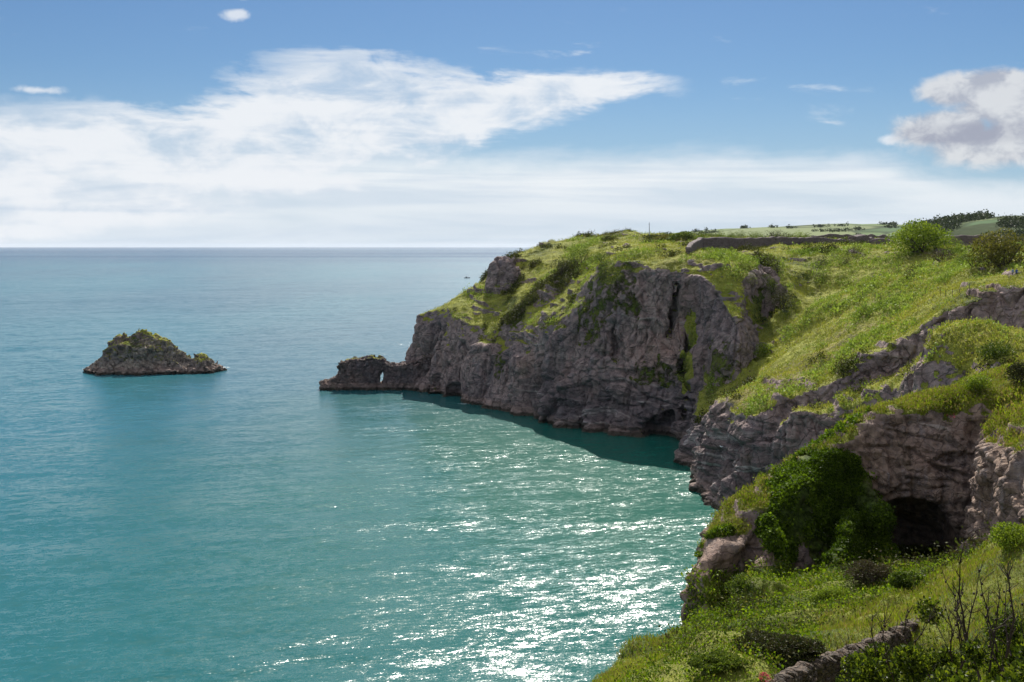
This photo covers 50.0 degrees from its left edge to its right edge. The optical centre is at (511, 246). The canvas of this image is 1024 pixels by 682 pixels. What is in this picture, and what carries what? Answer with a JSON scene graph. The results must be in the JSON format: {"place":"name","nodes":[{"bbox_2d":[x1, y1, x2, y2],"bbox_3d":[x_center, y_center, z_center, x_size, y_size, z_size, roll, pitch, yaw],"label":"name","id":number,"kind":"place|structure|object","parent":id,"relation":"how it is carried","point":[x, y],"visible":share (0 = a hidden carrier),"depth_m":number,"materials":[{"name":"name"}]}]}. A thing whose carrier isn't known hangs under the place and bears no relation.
{"place":"outdoors","nodes":[
{"label":"outdoors","id":0,"kind":"place"},
{"bbox_2d":[0,247,719,681],"bbox_3d":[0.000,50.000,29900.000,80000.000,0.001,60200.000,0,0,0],"label":"sea","id":1,"kind":"structure","parent":0,"point":[262,509],"depth_m":217.67,"materials":[{"name":"liquid"}]},
{"bbox_2d":[83,328,226,375],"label":"rock island","id":2,"kind":"object","parent":1,"relation":"in","point":[141,352],"visible":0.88,"depth_m":432.54,"materials":[{"name":"grey stone"}]},
{"bbox_2d":[319,354,433,390],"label":"sea arch","id":3,"kind":"structure","parent":1,"relation":"in","point":[360,373],"depth_m":382.09,"materials":[{"name":"grey stone"}]},
{"bbox_2d":[0,0,1023,246],"label":"sky","id":4,"kind":"structure","parent":0,"point":[124,123],"materials":[{"name":"blue"}]},
{"bbox_2d":[681,604,687,621],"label":"boulder","id":5,"kind":"object","parent":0,"point":[683,614],"visible":0.4,"depth_m":91.54,"materials":[{"name":"grey stone"}]},
{"bbox_2d":[405,231,1023,510],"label":"headland","id":6,"kind":"structure","parent":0,"point":[570,375],"depth_m":291.47,"materials":[{"name":"grey stone"}]},
{"bbox_2d":[484,256,520,293],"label":"rock outcrop","id":7,"kind":"object","parent":6,"relation":"on","point":[502,270],"visible":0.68,"depth_m":381.63,"materials":[{"name":"grey stone"}]},
{"bbox_2d":[547,255,570,275],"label":"bush","id":8,"kind":"object","parent":6,"relation":"on","point":[557,267],"visible":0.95,"depth_m":351.87,"materials":[{"name":"green plant"}]},
{"bbox_2d":[566,245,591,262],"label":"bush","id":9,"kind":"object","parent":6,"relation":"on","point":[577,257],"visible":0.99,"depth_m":354.02,"materials":[{"name":"green plant"}]},
{"bbox_2d":[590,250,608,261],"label":"bush","id":10,"kind":"object","parent":6,"relation":"on","point":[599,258],"visible":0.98,"depth_m":315.98,"materials":[{"name":"green plant"}]},
{"bbox_2d":[652,234,669,240],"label":"bush","id":11,"kind":"object","parent":6,"relation":"on","point":[664,237],"visible":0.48,"depth_m":390.38,"materials":[{"name":"green plant"}]},
{"bbox_2d":[666,231,696,240],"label":"bush","id":12,"kind":"object","parent":6,"relation":"on","point":[680,233],"visible":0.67,"depth_m":383.43,"materials":[{"name":"green plant"}]},
{"bbox_2d":[696,231,708,238],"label":"bush","id":13,"kind":"object","parent":6,"relation":"on","point":[702,235],"visible":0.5,"depth_m":394.81,"materials":[{"name":"green plant"}]},
{"bbox_2d":[715,229,726,236],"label":"bush","id":14,"kind":"object","parent":6,"relation":"on","point":[720,235],"visible":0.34,"depth_m":377.56,"materials":[{"name":"green plant"}]},
{"bbox_2d":[422,230,1023,422],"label":"turf","id":15,"kind":"structure","parent":6,"relation":"on","point":[954,287],"depth_m":240.87,"materials":[{"name":"green plant"}]},
{"bbox_2d":[448,227,1023,423],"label":"heather","id":16,"kind":"object","parent":6,"relation":"on","point":[510,313],"visible":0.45,"depth_m":346.35,"materials":[{"name":"green plant"}]},
{"bbox_2d":[451,229,1023,418],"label":"bracken","id":17,"kind":"object","parent":6,"relation":"on","point":[871,285],"visible":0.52,"depth_m":260.99,"materials":[{"name":"green plant"}]},
{"bbox_2d":[733,231,744,237],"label":"bush","id":18,"kind":"object","parent":6,"relation":"on","point":[741,235],"visible":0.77,"depth_m":412.17,"materials":[{"name":"green plant"}]},
{"bbox_2d":[743,231,757,237],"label":"bush","id":19,"kind":"object","parent":6,"relation":"on","point":[752,236],"visible":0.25,"depth_m":377.13,"materials":[{"name":"green plant"}]},
{"bbox_2d":[752,231,765,237],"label":"bush","id":20,"kind":"object","parent":6,"relation":"on","point":[757,235],"visible":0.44,"depth_m":395.38,"materials":[{"name":"green plant"}]},
{"bbox_2d":[752,342,775,356],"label":"bush","id":21,"kind":"object","parent":6,"relation":"on","point":[766,351],"visible":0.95,"depth_m":270.09,"materials":[{"name":"green plant"}]},
{"bbox_2d":[685,236,852,253],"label":"fort wall","id":22,"kind":"structure","parent":6,"relation":"on","point":[714,242],"depth_m":340.93,"materials":[{"name":"grey stone"}]},
{"bbox_2d":[759,272,781,296],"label":"bush","id":23,"kind":"object","parent":6,"relation":"on","point":[772,286],"visible":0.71,"depth_m":295.97,"materials":[{"name":"green plant"}]},
{"bbox_2d":[763,230,788,236],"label":"bush","id":24,"kind":"object","parent":6,"relation":"on","point":[777,234],"visible":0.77,"depth_m":404.99,"materials":[{"name":"green plant"}]},
{"bbox_2d":[771,264,785,272],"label":"bush","id":25,"kind":"object","parent":6,"relation":"on","point":[777,269],"visible":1,"depth_m":300.51,"materials":[{"name":"green plant"}]},
{"bbox_2d":[767,288,796,310],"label":"bush","id":26,"kind":"object","parent":6,"relation":"on","point":[778,299],"visible":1,"depth_m":284.96,"materials":[{"name":"green plant"}]},
{"bbox_2d":[793,229,804,237],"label":"bush","id":27,"kind":"object","parent":6,"relation":"on","point":[800,235],"visible":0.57,"depth_m":404.38,"materials":[{"name":"green plant"}]},
{"bbox_2d":[813,254,831,263],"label":"bush","id":28,"kind":"object","parent":6,"relation":"on","point":[821,258],"visible":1,"depth_m":310.10,"materials":[{"name":"green plant"}]},
{"bbox_2d":[811,234,890,238],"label":"ruined wall","id":29,"kind":"structure","parent":6,"relation":"on","point":[869,235],"depth_m":439.32,"materials":[{"name":"grey stone"}]},
{"bbox_2d":[847,242,863,253],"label":"bush","id":30,"kind":"object","parent":6,"relation":"on","point":[854,249],"visible":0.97,"depth_m":315.18,"materials":[{"name":"green plant"}]},
{"bbox_2d":[848,234,873,241],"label":"ruined wall","id":31,"kind":"structure","parent":6,"relation":"on","point":[860,237],"depth_m":385.48,"materials":[{"name":"grey stone"}]},
{"bbox_2d":[868,238,899,244],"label":"ruined wall","id":32,"kind":"structure","parent":6,"relation":"on","point":[874,241],"depth_m":364.48,"materials":[{"name":"grey stone"}]},
{"bbox_2d":[900,267,918,276],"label":"bush","id":33,"kind":"object","parent":6,"relation":"on","point":[907,272],"visible":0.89,"depth_m":255.38,"materials":[{"name":"green plant"}]},
{"bbox_2d":[878,218,953,252],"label":"bush","id":34,"kind":"object","parent":6,"relation":"on","point":[919,233],"visible":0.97,"depth_m":296.24,"materials":[{"name":"green plant"}]},
{"bbox_2d":[862,283,969,295],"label":"wire fence","id":35,"kind":"object","parent":6,"relation":"on","point":[933,291],"visible":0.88,"depth_m":209.02,"materials":[{"name":"grey metal"}]},
{"bbox_2d":[921,249,959,261],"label":"bush","id":36,"kind":"object","parent":6,"relation":"on","point":[942,254],"visible":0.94,"depth_m":266.66,"materials":[{"name":"green plant"}]},
{"bbox_2d":[937,235,965,250],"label":"bush","id":37,"kind":"object","parent":6,"relation":"on","point":[954,245],"visible":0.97,"depth_m":288.82,"materials":[{"name":"green plant"}]},
{"bbox_2d":[951,251,969,261],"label":"bush","id":38,"kind":"object","parent":6,"relation":"on","point":[961,256],"visible":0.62,"depth_m":255.41,"materials":[{"name":"green plant"}]},
{"bbox_2d":[944,235,1001,245],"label":"ruined wall","id":39,"kind":"structure","parent":6,"relation":"on","point":[966,239],"depth_m":344.27,"materials":[{"name":"grey stone"}]},
{"bbox_2d":[960,251,987,267],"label":"bush","id":40,"kind":"object","parent":6,"relation":"on","point":[971,261],"visible":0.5,"depth_m":232.98,"materials":[{"name":"green plant"}]},
{"bbox_2d":[965,227,1023,267],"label":"spreading tree","id":41,"kind":"object","parent":6,"relation":"on","point":[994,249],"visible":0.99,"depth_m":225.88,"materials":[{"name":"green plant"}]},
{"bbox_2d":[975,339,1017,358],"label":"bush","id":42,"kind":"object","parent":6,"relation":"on","point":[988,350],"visible":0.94,"depth_m":152.59,"materials":[{"name":"green plant"}]},
{"bbox_2d":[673,224,907,236],"bbox_3d":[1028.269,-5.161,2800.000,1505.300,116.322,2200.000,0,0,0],"label":"hills","id":43,"kind":"structure","parent":0,"point":[877,229],"depth_m":2631.36,"materials":[{"name":"green plant"}]},
{"bbox_2d":[663,221,908,233],"bbox_3d":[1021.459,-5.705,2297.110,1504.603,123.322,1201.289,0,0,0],"label":"hedgerows","id":44,"kind":"object","parent":43,"relation":"on","point":[893,224],"visible":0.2,"depth_m":2732.00,"materials":[{"name":"green plant"}]},
{"bbox_2d":[601,359,1023,681],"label":"cliff","id":45,"kind":"structure","parent":0,"point":[941,481],"depth_m":97.76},
{"bbox_2d":[687,649,749,672],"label":"bush","id":46,"kind":"object","parent":45,"relation":"on","point":[717,658],"visible":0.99,"depth_m":30.95,"materials":[{"name":"green plant"}]},
{"bbox_2d":[724,572,754,595],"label":"bush","id":47,"kind":"object","parent":45,"relation":"on","point":[734,582],"visible":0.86,"depth_m":83.75,"materials":[{"name":"green plant"}]},
{"bbox_2d":[748,672,770,681],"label":"flower clump","id":48,"kind":"object","parent":45,"relation":"on","point":[764,677],"visible":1,"depth_m":28.02,"materials":[{"name":"pink plant"}]},
{"bbox_2d":[729,629,826,670],"bbox_3d":[7.855,12.142,32.765,2.644,1.076,2.616,0,0,-44],"label":"bush","id":49,"kind":"object","parent":45,"relation":"on","point":[785,645],"visible":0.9,"depth_m":32.42,"materials":[{"name":"green plant"}]},
{"bbox_2d":[694,404,901,565],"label":"ivy","id":50,"kind":"object","parent":45,"relation":"attached to","point":[792,477],"visible":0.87,"depth_m":99.40,"materials":[{"name":"green plant"}]},
{"bbox_2d":[588,519,1023,681],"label":"undergrowth","id":51,"kind":"object","parent":45,"relation":"on","point":[801,585],"visible":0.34,"depth_m":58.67,"materials":[{"name":"green plant"}]},
{"bbox_2d":[590,524,1023,681],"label":"long grass","id":52,"kind":"structure","parent":45,"relation":"on","point":[897,613],"depth_m":42.49,"materials":[{"name":"green plant"}]},
{"bbox_2d":[805,585,854,606],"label":"bush","id":53,"kind":"object","parent":45,"relation":"on","point":[828,592],"visible":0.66,"depth_m":65.06,"materials":[{"name":"green plant"}]},
{"bbox_2d":[768,616,920,681],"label":"stone wall","id":54,"kind":"structure","parent":45,"relation":"on","point":[825,667],"depth_m":32.93,"materials":[{"name":"grey stone"}]},
{"bbox_2d":[836,629,852,667],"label":"dead stem","id":55,"kind":"object","parent":45,"relation":"on","point":[846,646],"visible":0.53,"depth_m":10.20,"materials":[{"name":"brown plant"}]},
{"bbox_2d":[697,355,1023,561],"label":"grass tufts","id":56,"kind":"object","parent":45,"relation":"on","point":[942,396],"visible":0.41,"depth_m":104.97,"materials":[{"name":"green plant"}]},
{"bbox_2d":[843,559,893,583],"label":"bush","id":57,"kind":"object","parent":45,"relation":"on","point":[871,570],"visible":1,"depth_m":67.58,"materials":[{"name":"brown plant"}]},
{"bbox_2d":[835,674,904,681],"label":"bush","id":58,"kind":"object","parent":45,"relation":"on","point":[845,680],"visible":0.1,"depth_m":10.59,"materials":[{"name":"green plant"}]},
{"bbox_2d":[866,609,884,657],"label":"dead stem","id":59,"kind":"object","parent":45,"relation":"on","point":[871,631],"visible":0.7,"depth_m":9.85,"materials":[{"name":"brown plant"}]},
{"bbox_2d":[869,601,895,648],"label":"dead stem","id":60,"kind":"object","parent":45,"relation":"on","point":[885,626],"visible":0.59,"depth_m":10.08,"materials":[{"name":"brown plant"}]},
{"bbox_2d":[875,611,901,681],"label":"dead stem","id":61,"kind":"object","parent":45,"relation":"on","point":[886,651],"visible":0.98,"depth_m":9.44,"materials":[{"name":"brown plant"}]},
{"bbox_2d":[894,605,916,668],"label":"dead stem","id":62,"kind":"object","parent":45,"relation":"on","point":[908,612],"visible":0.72,"depth_m":9.73,"materials":[{"name":"brown plant"}]},
{"bbox_2d":[888,571,926,590],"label":"bush","id":63,"kind":"object","parent":45,"relation":"on","point":[899,579],"visible":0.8,"depth_m":49.39,"materials":[{"name":"green plant"}]},
{"bbox_2d":[877,609,937,679],"bbox_3d":[3.312,3.324,9.154,0.506,0.617,0.198,0,0,33],"label":"dead stem","id":64,"kind":"object","parent":45,"relation":"on","point":[884,623],"visible":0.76,"depth_m":9.19,"materials":[{"name":"brown plant"}]},
{"bbox_2d":[911,600,938,681],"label":"dead stem","id":65,"kind":"object","parent":45,"relation":"on","point":[929,618],"visible":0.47,"depth_m":8.71,"materials":[{"name":"brown plant"}]},
{"bbox_2d":[840,643,1010,681],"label":"bush","id":66,"kind":"object","parent":45,"relation":"on","point":[943,653],"visible":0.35,"depth_m":9.58,"materials":[{"name":"green plant"}]},
{"bbox_2d":[850,642,1003,681],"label":"bush","id":67,"kind":"object","parent":45,"relation":"on","point":[913,657],"visible":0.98,"depth_m":7.86,"materials":[{"name":"green plant"}]},
{"bbox_2d":[861,595,1023,681],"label":"bush","id":68,"kind":"object","parent":45,"relation":"on","point":[1000,634],"visible":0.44,"depth_m":9.87,"materials":[{"name":"green plant"}]},
{"bbox_2d":[936,603,966,662],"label":"dead stem","id":69,"kind":"object","parent":45,"relation":"on","point":[950,641],"visible":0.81,"depth_m":9.27,"materials":[{"name":"brown plant"}]},
{"bbox_2d":[942,570,968,662],"bbox_3d":[3.645,3.075,9.073,0.218,0.849,0.290,0,0,8],"label":"dead stem","id":70,"kind":"object","parent":45,"relation":"on","point":[958,636],"visible":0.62,"depth_m":9.01,"materials":[{"name":"brown plant"}]},
{"bbox_2d":[945,542,978,654],"bbox_3d":[3.538,2.760,8.566,0.253,1.016,0.421,0,0,0],"label":"dead stem","id":71,"kind":"object","parent":45,"relation":"on","point":[959,575],"visible":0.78,"depth_m":8.58,"materials":[{"name":"brown plant"}]},
{"bbox_2d":[952,583,973,668],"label":"dead stem","id":72,"kind":"object","parent":45,"relation":"on","point":[957,624],"visible":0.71,"depth_m":8.75,"materials":[{"name":"brown plant"}]},
{"bbox_2d":[949,596,980,680],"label":"dead stem","id":73,"kind":"object","parent":45,"relation":"on","point":[956,608],"visible":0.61,"depth_m":8.39,"materials":[{"name":"brown plant"}]},
{"bbox_2d":[956,574,982,674],"bbox_3d":[3.676,3.100,8.782,0.310,0.888,0.184,0,0,-28],"label":"dead stem","id":74,"kind":"object","parent":45,"relation":"on","point":[964,661],"visible":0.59,"depth_m":8.79,"materials":[{"name":"brown plant"}]},
{"bbox_2d":[957,373,993,391],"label":"bush","id":75,"kind":"object","parent":45,"relation":"on","point":[973,382],"visible":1,"depth_m":106.50,"materials":[{"name":"green plant"}]},
{"bbox_2d":[958,635,1023,681],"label":"bush","id":76,"kind":"object","parent":45,"relation":"on","point":[1016,674],"visible":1,"depth_m":7.54,"materials":[{"name":"green plant"}]},
{"bbox_2d":[977,561,1009,651],"bbox_3d":[3.680,2.761,8.416,0.131,0.687,0.251,0,0,-17],"label":"dead stem","id":77,"kind":"object","parent":45,"relation":"on","point":[981,583],"visible":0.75,"depth_m":8.45,"materials":[{"name":"brown plant"}]},
{"bbox_2d":[980,587,1013,679],"bbox_3d":[3.422,2.755,7.756,0.265,0.635,0.244,0,0,39],"label":"dead stem","id":78,"kind":"object","parent":45,"relation":"on","point":[989,632],"visible":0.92,"depth_m":7.75,"materials":[{"name":"brown plant"}]},
{"bbox_2d":[982,580,1011,671],"bbox_3d":[3.545,2.754,8.007,0.208,0.704,0.162,0,0,0],"label":"dead stem","id":79,"kind":"object","parent":45,"relation":"on","point":[996,618],"visible":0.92,"depth_m":7.99,"materials":[{"name":"brown plant"}]},
{"bbox_2d":[987,521,1023,552],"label":"bush","id":80,"kind":"object","parent":45,"relation":"on","point":[1008,536],"visible":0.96,"depth_m":41.79,"materials":[{"name":"green plant"}]},
{"bbox_2d":[994,559,1017,655],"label":"dead stem","id":81,"kind":"object","parent":45,"relation":"on","point":[1004,619],"visible":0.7,"depth_m":9.05,"materials":[{"name":"brown plant"}]},
{"bbox_2d":[998,562,1017,657],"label":"dead stem","id":82,"kind":"object","parent":45,"relation":"on","point":[1011,627],"visible":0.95,"depth_m":8.19,"materials":[{"name":"brown plant"}]},
{"bbox_2d":[1003,360,1023,382],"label":"bush","id":83,"kind":"object","parent":45,"relation":"on","point":[1017,370],"visible":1,"depth_m":106.60,"materials":[{"name":"green plant"}]},
{"bbox_2d":[1020,573,1023,660],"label":"dead stem","id":84,"kind":"object","parent":45,"relation":"on","point":[1022,604],"visible":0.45,"depth_m":7.88,"materials":[{"name":"brown plant"}]},
{"bbox_2d":[886,215,1023,235],"bbox_3d":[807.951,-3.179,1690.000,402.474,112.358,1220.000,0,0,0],"label":"wooded hill","id":85,"kind":"structure","parent":0,"point":[974,227],"depth_m":1568.38,"materials":[{"name":"green plant"}]},
{"bbox_2d":[898,209,1023,241],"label":"woodland","id":86,"kind":"object","parent":85,"relation":"on","point":[947,222],"visible":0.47,"depth_m":1622.73,"materials":[{"name":"green plant"}]}
]}

